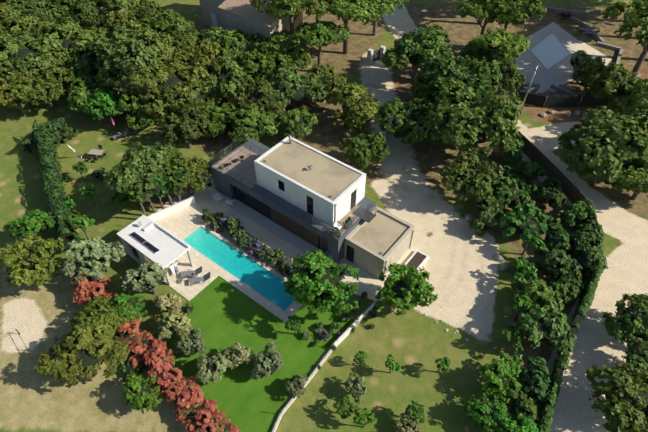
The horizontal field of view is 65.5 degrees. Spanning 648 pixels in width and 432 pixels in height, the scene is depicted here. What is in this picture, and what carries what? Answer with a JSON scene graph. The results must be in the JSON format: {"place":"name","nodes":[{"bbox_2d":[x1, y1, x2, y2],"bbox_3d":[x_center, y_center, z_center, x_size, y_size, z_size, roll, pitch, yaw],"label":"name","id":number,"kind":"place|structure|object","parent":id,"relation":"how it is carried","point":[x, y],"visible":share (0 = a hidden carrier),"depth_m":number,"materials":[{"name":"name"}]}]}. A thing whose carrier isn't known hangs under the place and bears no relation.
{"place":"outdoors","nodes":[
{"label":"outdoors","id":0,"kind":"place"},
{"bbox_2d":[165,276,354,431],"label":"lawn","id":1,"kind":"structure","parent":0,"point":[224,314],"depth_m":40.50,"materials":[{"name":"plant"}]},
{"bbox_2d":[157,309,192,339],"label":"olive","id":2,"kind":"object","parent":1,"relation":"on","point":[175,322],"visible":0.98,"depth_m":39.63,"materials":[{"name":"green plant"}]},
{"bbox_2d":[172,328,206,355],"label":"olive","id":3,"kind":"object","parent":1,"relation":"on","point":[192,344],"visible":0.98,"depth_m":38.89,"materials":[{"name":"green plant"}]},
{"bbox_2d":[194,410,226,431],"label":"photinia","id":4,"kind":"object","parent":1,"relation":"on","point":[216,414],"visible":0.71,"depth_m":34.94,"materials":[{"name":"red plant"}]},
{"bbox_2d":[195,353,233,383],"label":"olive","id":5,"kind":"object","parent":1,"relation":"on","point":[214,364],"visible":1,"depth_m":37.61,"materials":[{"name":"green plant"}]},
{"bbox_2d":[223,342,255,366],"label":"olive","id":6,"kind":"object","parent":1,"relation":"on","point":[241,355],"visible":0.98,"depth_m":38.60,"materials":[{"name":"green plant"}]},
{"bbox_2d":[250,341,282,379],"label":"olive","id":7,"kind":"object","parent":1,"relation":"on","point":[271,362],"visible":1,"depth_m":37.59,"materials":[{"name":"green plant"}]},
{"bbox_2d":[283,250,359,315],"bbox_3d":[-0.051,6.005,40.976,6.402,5.569,5.841,22,50,20],"label":"tree","id":8,"kind":"object","parent":1,"relation":"on","point":[319,285],"visible":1,"depth_m":39.87,"materials":[{"name":"green plant"}]},
{"bbox_2d":[0,0,647,431],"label":"ground","id":9,"kind":"structure","parent":0,"point":[476,308],"depth_m":46.48,"materials":[{"name":"plant"}]},
{"bbox_2d":[0,73,39,115],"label":"oak","id":10,"kind":"object","parent":9,"relation":"on","point":[6,100],"visible":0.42,"depth_m":59.45,"materials":[{"name":"green plant"}]},
{"bbox_2d":[4,209,55,237],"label":"tree","id":11,"kind":"object","parent":9,"relation":"on","point":[35,222],"visible":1,"depth_m":46.32,"materials":[{"name":"green plant"}]},
{"bbox_2d":[0,15,59,48],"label":"oak","id":12,"kind":"object","parent":9,"relation":"on","point":[33,23],"visible":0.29,"depth_m":67.54,"materials":[{"name":"green plant"}]},
{"bbox_2d":[0,0,59,24],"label":"oak","id":13,"kind":"object","parent":9,"relation":"on","point":[35,11],"visible":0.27,"depth_m":71.74,"materials":[{"name":"green plant"}]},
{"bbox_2d":[0,30,61,85],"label":"tree","id":14,"kind":"object","parent":9,"relation":"on","point":[20,55],"visible":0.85,"depth_m":61.96,"materials":[{"name":"green plant"}]},
{"bbox_2d":[0,233,64,286],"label":"tree","id":15,"kind":"object","parent":9,"relation":"on","point":[34,260],"visible":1,"depth_m":42.41,"materials":[{"name":"green plant"}]},
{"bbox_2d":[1,59,75,106],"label":"oak","id":16,"kind":"object","parent":9,"relation":"on","point":[46,84],"visible":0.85,"depth_m":60.28,"materials":[{"name":"green plant"}]},
{"bbox_2d":[17,117,68,152],"bbox_3d":[-32.300,-9.110,58.041,3.702,2.129,6.332,29,53,25],"label":"hedge","id":17,"kind":"object","parent":9,"relation":"on","point":[53,126],"visible":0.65,"depth_m":58.21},
{"bbox_2d":[32,119,80,252],"bbox_3d":[-28.013,-3.685,52.001,20.041,3.322,2.194,53,65,38],"label":"hedge","id":18,"kind":"object","parent":9,"relation":"on","point":[53,187],"visible":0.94,"depth_m":50.63,"materials":[{"name":"green plant"}]},
{"bbox_2d":[42,0,82,23],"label":"oak","id":19,"kind":"object","parent":9,"relation":"on","point":[62,6],"visible":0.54,"depth_m":72.72,"materials":[{"name":"green plant"}]},
{"bbox_2d":[33,21,97,66],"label":"tree","id":20,"kind":"object","parent":9,"relation":"on","point":[75,40],"visible":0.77,"depth_m":65.24,"materials":[{"name":"green plant"}]},
{"bbox_2d":[57,0,103,29],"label":"oak","id":21,"kind":"object","parent":9,"relation":"on","point":[83,17],"visible":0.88,"depth_m":71.91,"materials":[{"name":"green plant"}]},
{"bbox_2d":[34,318,129,387],"bbox_3d":[-17.951,10.316,37.783,6.468,4.030,5.093,-18,49,-17],"label":"oak","id":22,"kind":"object","parent":9,"relation":"on","point":[88,352],"visible":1,"depth_m":36.83,"materials":[{"name":"green plant"}]},
{"bbox_2d":[67,74,113,113],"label":"oak","id":23,"kind":"object","parent":9,"relation":"on","point":[81,92],"visible":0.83,"depth_m":60.27,"materials":[{"name":"green plant"}]},
{"bbox_2d":[58,237,125,281],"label":"olive","id":24,"kind":"object","parent":9,"relation":"on","point":[96,255],"visible":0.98,"depth_m":42.47,"materials":[{"name":"green plant"}]},
{"bbox_2d":[66,37,118,80],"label":"tree","id":25,"kind":"object","parent":9,"relation":"on","point":[84,64],"visible":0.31,"depth_m":62.73,"materials":[{"name":"green plant"}]},
{"bbox_2d":[73,276,112,304],"bbox_3d":[-19.732,6.452,42.913,2.588,2.005,3.188,13,47,12],"label":"photinia","id":26,"kind":"object","parent":9,"relation":"on","point":[81,298],"visible":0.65,"depth_m":41.99,"materials":[{"name":"red plant"}]},
{"bbox_2d":[70,293,137,339],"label":"tree","id":27,"kind":"object","parent":9,"relation":"on","point":[104,311],"visible":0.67,"depth_m":39.78,"materials":[{"name":"green plant"}]},
{"bbox_2d":[84,90,125,125],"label":"tree","id":28,"kind":"object","parent":9,"relation":"on","point":[101,102],"visible":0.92,"depth_m":57.89,"materials":[{"name":"green plant"}]},
{"bbox_2d":[92,10,140,39],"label":"oak","id":29,"kind":"object","parent":9,"relation":"on","point":[111,21],"visible":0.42,"depth_m":68.73,"materials":[{"name":"green plant"}]},
{"bbox_2d":[89,20,164,94],"bbox_3d":[-23.375,-18.099,61.534,8.697,9.297,11.427,-16,48,-15],"label":"oak","id":30,"kind":"object","parent":9,"relation":"on","point":[121,56],"visible":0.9,"depth_m":58.94,"materials":[{"name":"green plant"}]},
{"bbox_2d":[109,293,147,319],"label":"tree","id":31,"kind":"object","parent":9,"relation":"on","point":[124,298],"visible":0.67,"depth_m":40.76,"materials":[{"name":"green plant"}]},
{"bbox_2d":[109,90,161,130],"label":"oak","id":32,"kind":"object","parent":9,"relation":"on","point":[130,105],"visible":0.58,"depth_m":57.95,"materials":[{"name":"green plant"}]},
{"bbox_2d":[122,373,164,413],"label":"tree","id":33,"kind":"object","parent":9,"relation":"on","point":[141,393],"visible":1,"depth_m":35.80,"materials":[{"name":"green plant"}]},
{"bbox_2d":[119,259,168,294],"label":"olive","id":34,"kind":"object","parent":9,"relation":"on","point":[150,275],"visible":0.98,"depth_m":41.74,"materials":[{"name":"green plant"}]},
{"bbox_2d":[106,141,182,201],"bbox_3d":[-17.306,-3.923,50.359,6.134,5.726,8.582,25,51,22],"label":"oak","id":35,"kind":"object","parent":9,"relation":"on","point":[147,168],"visible":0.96,"depth_m":48.57,"materials":[{"name":"green plant"}]},
{"bbox_2d":[128,0,164,23],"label":"oak","id":36,"kind":"object","parent":9,"relation":"on","point":[138,12],"visible":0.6,"depth_m":75.97,"materials":[{"name":"green plant"}]},
{"bbox_2d":[143,348,174,383],"bbox_3d":[-12.477,11.353,38.111,2.234,2.160,2.838,-6,46,-6],"label":"photinia","id":37,"kind":"object","parent":9,"relation":"on","point":[157,361],"visible":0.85,"depth_m":37.63,"materials":[{"name":"red plant"}]},
{"bbox_2d":[139,8,186,33],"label":"oak","id":38,"kind":"object","parent":9,"relation":"on","point":[158,23],"visible":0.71,"depth_m":73.15,"materials":[{"name":"green plant"}]},
{"bbox_2d":[123,57,209,118],"bbox_3d":[-18.235,-14.871,59.896,9.010,7.210,9.616,25,51,22],"label":"oak","id":39,"kind":"object","parent":9,"relation":"on","point":[166,86],"visible":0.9,"depth_m":57.60,"materials":[{"name":"green plant"}]},
{"bbox_2d":[153,292,181,312],"bbox_3d":[-13.066,7.327,42.025,2.738,2.120,1.974,2,46,2],"label":"shrub","id":40,"kind":"object","parent":9,"relation":"on","point":[165,301],"visible":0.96,"depth_m":41.54,"materials":[{"name":"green plant"}]},
{"bbox_2d":[147,32,189,64],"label":"oak","id":41,"kind":"object","parent":9,"relation":"on","point":[173,48],"visible":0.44,"depth_m":65.28,"materials":[{"name":"green plant"}]},
{"bbox_2d":[161,18,203,55],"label":"oak","id":42,"kind":"object","parent":9,"relation":"on","point":[189,33],"visible":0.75,"depth_m":68.04,"materials":[{"name":"green plant"}]},
{"bbox_2d":[166,380,198,419],"bbox_3d":[-10.191,13.140,36.538,2.272,1.959,2.909,-31,54,-27],"label":"photinia","id":43,"kind":"object","parent":9,"relation":"on","point":[181,398],"visible":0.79,"depth_m":35.94,"materials":[{"name":"red plant"}]},
{"bbox_2d":[157,102,209,148],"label":"tree","id":44,"kind":"object","parent":9,"relation":"on","point":[186,128],"visible":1,"depth_m":55.46,"materials":[{"name":"green plant"}]},
{"bbox_2d":[175,387,210,427],"bbox_3d":[-9.213,13.772,35.996,2.607,1.869,2.690,3,46,3],"label":"photinia","id":45,"kind":"object","parent":9,"relation":"on","point":[186,415],"visible":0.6,"depth_m":35.64,"materials":[{"name":"red plant"}]},
{"bbox_2d":[170,73,223,112],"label":"oak","id":46,"kind":"object","parent":9,"relation":"on","point":[203,95],"visible":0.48,"depth_m":59.86,"materials":[{"name":"green plant"}]},
{"bbox_2d":[174,38,223,73],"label":"oak","id":47,"kind":"object","parent":9,"relation":"on","point":[204,57],"visible":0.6,"depth_m":64.58,"materials":[{"name":"green plant"}]},
{"bbox_2d":[124,194,302,322],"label":"pool terrace","id":48,"kind":"structure","parent":9,"relation":"on","point":[234,265],"depth_m":46.13,"materials":[{"name":"stone"}]},
{"bbox_2d":[117,215,193,284],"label":"pool house","id":49,"kind":"structure","parent":48,"relation":"on","point":[144,238],"depth_m":44.78,"materials":[{"name":"paint"}]},
{"bbox_2d":[191,100,244,136],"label":"oak","id":50,"kind":"object","parent":9,"relation":"on","point":[219,118],"visible":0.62,"depth_m":57.28,"materials":[{"name":"green plant"}]},
{"bbox_2d":[200,55,254,102],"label":"tree","id":51,"kind":"object","parent":9,"relation":"on","point":[228,81],"visible":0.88,"depth_m":60.63,"materials":[{"name":"green plant"}]},
{"bbox_2d":[201,26,261,66],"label":"tree","id":52,"kind":"object","parent":9,"relation":"on","point":[232,43],"visible":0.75,"depth_m":66.56,"materials":[{"name":"green plant"}]},
{"bbox_2d":[227,108,277,142],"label":"oak","id":53,"kind":"object","parent":9,"relation":"on","point":[258,129],"visible":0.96,"depth_m":56.03,"materials":[{"name":"green plant"}]},
{"bbox_2d":[228,78,285,116],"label":"tree","id":54,"kind":"object","parent":9,"relation":"on","point":[252,98],"visible":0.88,"depth_m":59.17,"materials":[{"name":"green plant"}]},
{"bbox_2d":[232,48,292,87],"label":"tree","id":55,"kind":"object","parent":9,"relation":"on","point":[261,66],"visible":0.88,"depth_m":63.17,"materials":[{"name":"green plant"}]},
{"bbox_2d":[256,32,312,69],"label":"oak","id":56,"kind":"object","parent":9,"relation":"on","point":[284,47],"visible":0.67,"depth_m":65.86,"materials":[{"name":"green plant"}]},
{"bbox_2d":[249,0,328,34],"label":"tree","id":57,"kind":"object","parent":9,"relation":"on","point":[287,5],"visible":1,"depth_m":64.94,"materials":[{"name":"green plant"}]},
{"bbox_2d":[267,63,326,109],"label":"tree","id":58,"kind":"object","parent":9,"relation":"on","point":[292,86],"visible":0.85,"depth_m":60.21,"materials":[{"name":"green plant"}]},
{"bbox_2d":[166,173,428,299],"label":"patio","id":59,"kind":"structure","parent":9,"relation":"on","point":[369,283],"depth_m":48.34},
{"bbox_2d":[163,153,212,195],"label":"oak","id":60,"kind":"object","parent":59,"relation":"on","point":[193,180],"visible":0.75,"depth_m":50.16,"materials":[{"name":"green plant"}]},
{"bbox_2d":[204,215,292,277],"bbox_3d":[-5.594,3.481,47.242,14.700,0.001,1.880,29,53,25],"label":"flower bed","id":61,"kind":"object","parent":59,"relation":"on","point":[224,234],"depth_m":47.81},
{"bbox_2d":[210,135,414,277],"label":"house","id":62,"kind":"structure","parent":59,"relation":"on","point":[290,184],"depth_m":46.55,"materials":[{"name":"paint"}]},
{"bbox_2d":[280,107,317,138],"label":"oak","id":63,"kind":"object","parent":9,"relation":"on","point":[297,122],"visible":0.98,"depth_m":57.10,"materials":[{"name":"green plant"}]},
{"bbox_2d":[1,45,618,431],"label":"fences","id":64,"kind":"object","parent":9,"relation":"on","point":[571,191],"visible":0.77,"depth_m":56.81,"materials":[{"name":"white concrete"}]},
{"bbox_2d":[288,20,350,65],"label":"tree","id":65,"kind":"object","parent":9,"relation":"on","point":[319,34],"visible":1,"depth_m":64.98,"materials":[{"name":"green plant"}]},
{"bbox_2d":[303,63,346,105],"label":"oak","id":66,"kind":"object","parent":9,"relation":"on","point":[329,81],"visible":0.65,"depth_m":62.14,"materials":[{"name":"green plant"}]},
{"bbox_2d":[325,82,382,132],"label":"tree","id":67,"kind":"object","parent":9,"relation":"on","point":[357,103],"visible":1,"depth_m":57.11,"materials":[{"name":"green plant"}]},
{"bbox_2d":[344,372,366,403],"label":"olive","id":68,"kind":"object","parent":9,"relation":"on","point":[357,387],"visible":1,"depth_m":36.64,"materials":[{"name":"green plant"}]},
{"bbox_2d":[324,0,394,53],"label":"tree","id":69,"kind":"object","parent":9,"relation":"on","point":[347,10],"visible":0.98,"depth_m":65.83,"materials":[{"name":"green plant"}]},
{"bbox_2d":[338,132,389,168],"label":"oak","id":70,"kind":"object","parent":9,"relation":"on","point":[363,150],"visible":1,"depth_m":53.33,"materials":[{"name":"green plant"}]},
{"bbox_2d":[334,250,428,346],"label":"garden walls","id":71,"kind":"structure","parent":9,"relation":"on","point":[417,259],"depth_m":45.94,"materials":[{"name":"white concrete"}]},
{"bbox_2d":[375,263,437,315],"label":"tree","id":72,"kind":"object","parent":9,"relation":"on","point":[407,287],"visible":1,"depth_m":40.45,"materials":[{"name":"green plant"}]},
{"bbox_2d":[373,97,441,144],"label":"tree","id":73,"kind":"object","parent":9,"relation":"on","point":[405,126],"visible":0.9,"depth_m":55.62,"materials":[{"name":"green plant"}]},
{"bbox_2d":[199,0,640,270],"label":"neighbours","id":74,"kind":"structure","parent":9,"relation":"on","point":[553,47],"depth_m":72.08,"materials":[{"name":"white"}]},
{"bbox_2d":[381,23,459,80],"bbox_3d":[12.547,-21.084,65.698,8.191,7.741,10.934,30,53,26],"label":"oak","id":75,"kind":"object","parent":9,"relation":"on","point":[416,48],"visible":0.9,"depth_m":63.48,"materials":[{"name":"green plant"}]},
{"bbox_2d":[419,55,501,113],"bbox_3d":[16.003,-15.247,60.760,10.175,6.763,11.345,14,48,13],"label":"oak","id":76,"kind":"object","parent":9,"relation":"on","point":[484,76],"visible":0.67,"depth_m":59.48,"materials":[{"name":"green plant"}]},
{"bbox_2d":[418,80,523,157],"bbox_3d":[15.683,-9.243,54.228,10.798,7.817,10.813,16,48,14],"label":"oak","id":77,"kind":"object","parent":9,"relation":"on","point":[469,123],"visible":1,"depth_m":52.06,"materials":[{"name":"green plant"}]},
{"bbox_2d":[438,149,503,201],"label":"tree","id":78,"kind":"object","parent":9,"relation":"on","point":[463,179],"visible":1,"depth_m":48.99,"materials":[{"name":"green plant"}]},
{"bbox_2d":[469,207,496,235],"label":"tree","id":79,"kind":"object","parent":9,"relation":"on","point":[483,220],"visible":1,"depth_m":47.85,"materials":[{"name":"green plant"}]},
{"bbox_2d":[455,0,515,35],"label":"tree","id":80,"kind":"object","parent":9,"relation":"on","point":[476,9],"visible":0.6,"depth_m":69.74,"materials":[{"name":"green plant"}]},
{"bbox_2d":[461,388,511,431],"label":"tree","id":81,"kind":"object","parent":9,"relation":"on","point":[485,414],"visible":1,"depth_m":35.05,"materials":[{"name":"green plant"}]},
{"bbox_2d":[460,39,514,66],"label":"oak","id":82,"kind":"object","parent":9,"relation":"on","point":[471,49],"visible":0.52,"depth_m":67.19,"materials":[{"name":"green plant"}]},
{"bbox_2d":[480,358,521,402],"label":"tree","id":83,"kind":"object","parent":9,"relation":"on","point":[497,378],"visible":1,"depth_m":36.50,"materials":[{"name":"green plant"}]},
{"bbox_2d":[473,27,530,70],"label":"tree","id":84,"kind":"object","parent":9,"relation":"on","point":[498,41],"visible":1,"depth_m":64.08,"materials":[{"name":"green plant"}]},
{"bbox_2d":[491,177,519,209],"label":"tree","id":85,"kind":"object","parent":9,"relation":"on","point":[505,192],"visible":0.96,"depth_m":49.99,"materials":[{"name":"green plant"}]},
{"bbox_2d":[496,61,525,93],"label":"oak","id":86,"kind":"object","parent":9,"relation":"on","point":[509,78],"visible":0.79,"depth_m":63.78,"materials":[{"name":"green plant"}]},
{"bbox_2d":[499,325,528,353],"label":"tree","id":87,"kind":"object","parent":9,"relation":"on","point":[509,331],"visible":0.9,"depth_m":38.66,"materials":[{"name":"green plant"}]},
{"bbox_2d":[482,0,546,31],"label":"tree","id":88,"kind":"object","parent":9,"relation":"on","point":[517,8],"visible":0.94,"depth_m":67.87,"materials":[{"name":"green plant"}]},
{"bbox_2d":[497,412,540,431],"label":"tree","id":89,"kind":"object","parent":9,"relation":"on","point":[526,424],"visible":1,"depth_m":34.04,"materials":[{"name":"green plant"}]},
{"bbox_2d":[498,203,548,236],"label":"tree","id":90,"kind":"object","parent":9,"relation":"on","point":[519,219],"visible":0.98,"depth_m":46.98,"materials":[{"name":"green plant"}]},
{"bbox_2d":[506,386,540,426],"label":"tree","id":91,"kind":"object","parent":9,"relation":"on","point":[529,408],"visible":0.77,"depth_m":35.74,"materials":[{"name":"green plant"}]},
{"bbox_2d":[512,161,546,178],"bbox_3d":[22.035,-4.867,53.922,2.600,2.227,3.210,-35,56,-29],"label":"bush","id":92,"kind":"object","parent":9,"relation":"on","point":[527,169],"visible":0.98,"depth_m":53.34,"materials":[{"name":"green plant"}]},
{"bbox_2d":[516,356,550,404],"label":"tree","id":93,"kind":"object","parent":9,"relation":"on","point":[534,381],"visible":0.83,"depth_m":36.74,"materials":[{"name":"green plant"}]},
{"bbox_2d":[511,278,563,313],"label":"tree","id":94,"kind":"object","parent":9,"relation":"on","point":[535,290],"visible":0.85,"depth_m":41.38,"materials":[{"name":"green plant"}]},
{"bbox_2d":[513,296,570,354],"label":"tree","id":95,"kind":"object","parent":9,"relation":"on","point":[537,322],"visible":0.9,"depth_m":38.92,"materials":[{"name":"green plant"}]},
{"bbox_2d":[531,177,566,208],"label":"tree","id":96,"kind":"object","parent":9,"relation":"on","point":[550,194],"visible":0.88,"depth_m":50.42,"materials":[{"name":"green plant"}]},
{"bbox_2d":[534,247,580,278],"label":"tree","id":97,"kind":"object","parent":9,"relation":"on","point":[555,262],"visible":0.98,"depth_m":44.05,"materials":[{"name":"green plant"}]},
{"bbox_2d":[545,223,571,253],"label":"tree","id":98,"kind":"object","parent":9,"relation":"on","point":[559,239],"visible":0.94,"depth_m":46.54,"materials":[{"name":"green plant"}]},
{"bbox_2d":[548,278,576,304],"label":"tree","id":99,"kind":"object","parent":9,"relation":"on","point":[565,293],"visible":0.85,"depth_m":42.28,"materials":[{"name":"green plant"}]},
{"bbox_2d":[536,198,605,431],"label":"hedge","id":100,"kind":"object","parent":9,"relation":"on","point":[582,308],"visible":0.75,"depth_m":40.02,"materials":[{"name":"green plant"}]},
{"bbox_2d":[559,200,586,226],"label":"tree","id":101,"kind":"object","parent":9,"relation":"on","point":[573,213],"visible":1,"depth_m":48.71,"materials":[{"name":"green plant"}]},
{"bbox_2d":[568,226,597,252],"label":"tree","id":102,"kind":"object","parent":9,"relation":"on","point":[576,238],"visible":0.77,"depth_m":46.24,"materials":[{"name":"green plant"}]},
{"bbox_2d":[572,243,608,278],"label":"tree","id":103,"kind":"object","parent":9,"relation":"on","point":[588,259],"visible":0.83,"depth_m":44.37,"materials":[{"name":"green plant"}]},
{"bbox_2d":[557,106,647,182],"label":"oak","id":104,"kind":"object","parent":9,"relation":"on","point":[603,144],"visible":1,"depth_m":49.25,"materials":[{"name":"green plant"}]},
{"bbox_2d":[572,56,639,99],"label":"tree","id":105,"kind":"object","parent":9,"relation":"on","point":[600,79],"visible":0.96,"depth_m":62.17,"materials":[{"name":"green plant"}]},
{"bbox_2d":[585,361,647,431],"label":"oak","id":106,"kind":"object","parent":9,"relation":"on","point":[624,404],"visible":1,"depth_m":34.31,"materials":[{"name":"green plant"}]},
{"bbox_2d":[602,159,647,199],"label":"oak","id":107,"kind":"object","parent":9,"relation":"on","point":[635,176],"visible":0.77,"depth_m":49.06,"materials":[{"name":"green plant"}]},
{"bbox_2d":[602,0,647,77],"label":"tree","id":108,"kind":"object","parent":9,"relation":"on","point":[637,17],"visible":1,"depth_m":61.14,"materials":[{"name":"green plant"}]},
{"bbox_2d":[603,293,647,346],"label":"tree","id":109,"kind":"object","parent":9,"relation":"on","point":[630,320],"visible":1,"depth_m":39.02,"materials":[{"name":"green plant"}]},
{"bbox_2d":[608,77,647,111],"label":"oak","id":110,"kind":"object","parent":9,"relation":"on","point":[624,93],"visible":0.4,"depth_m":60.60,"materials":[{"name":"green plant"}]},
{"bbox_2d":[615,91,647,165],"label":"tree","id":111,"kind":"object","parent":9,"relation":"on","point":[641,106],"visible":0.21,"depth_m":52.03,"materials":[{"name":"green plant"}]},
{"bbox_2d":[621,337,647,383],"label":"oak","id":112,"kind":"object","parent":9,"relation":"on","point":[637,356],"visible":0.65,"depth_m":37.49,"materials":[{"name":"green plant"}]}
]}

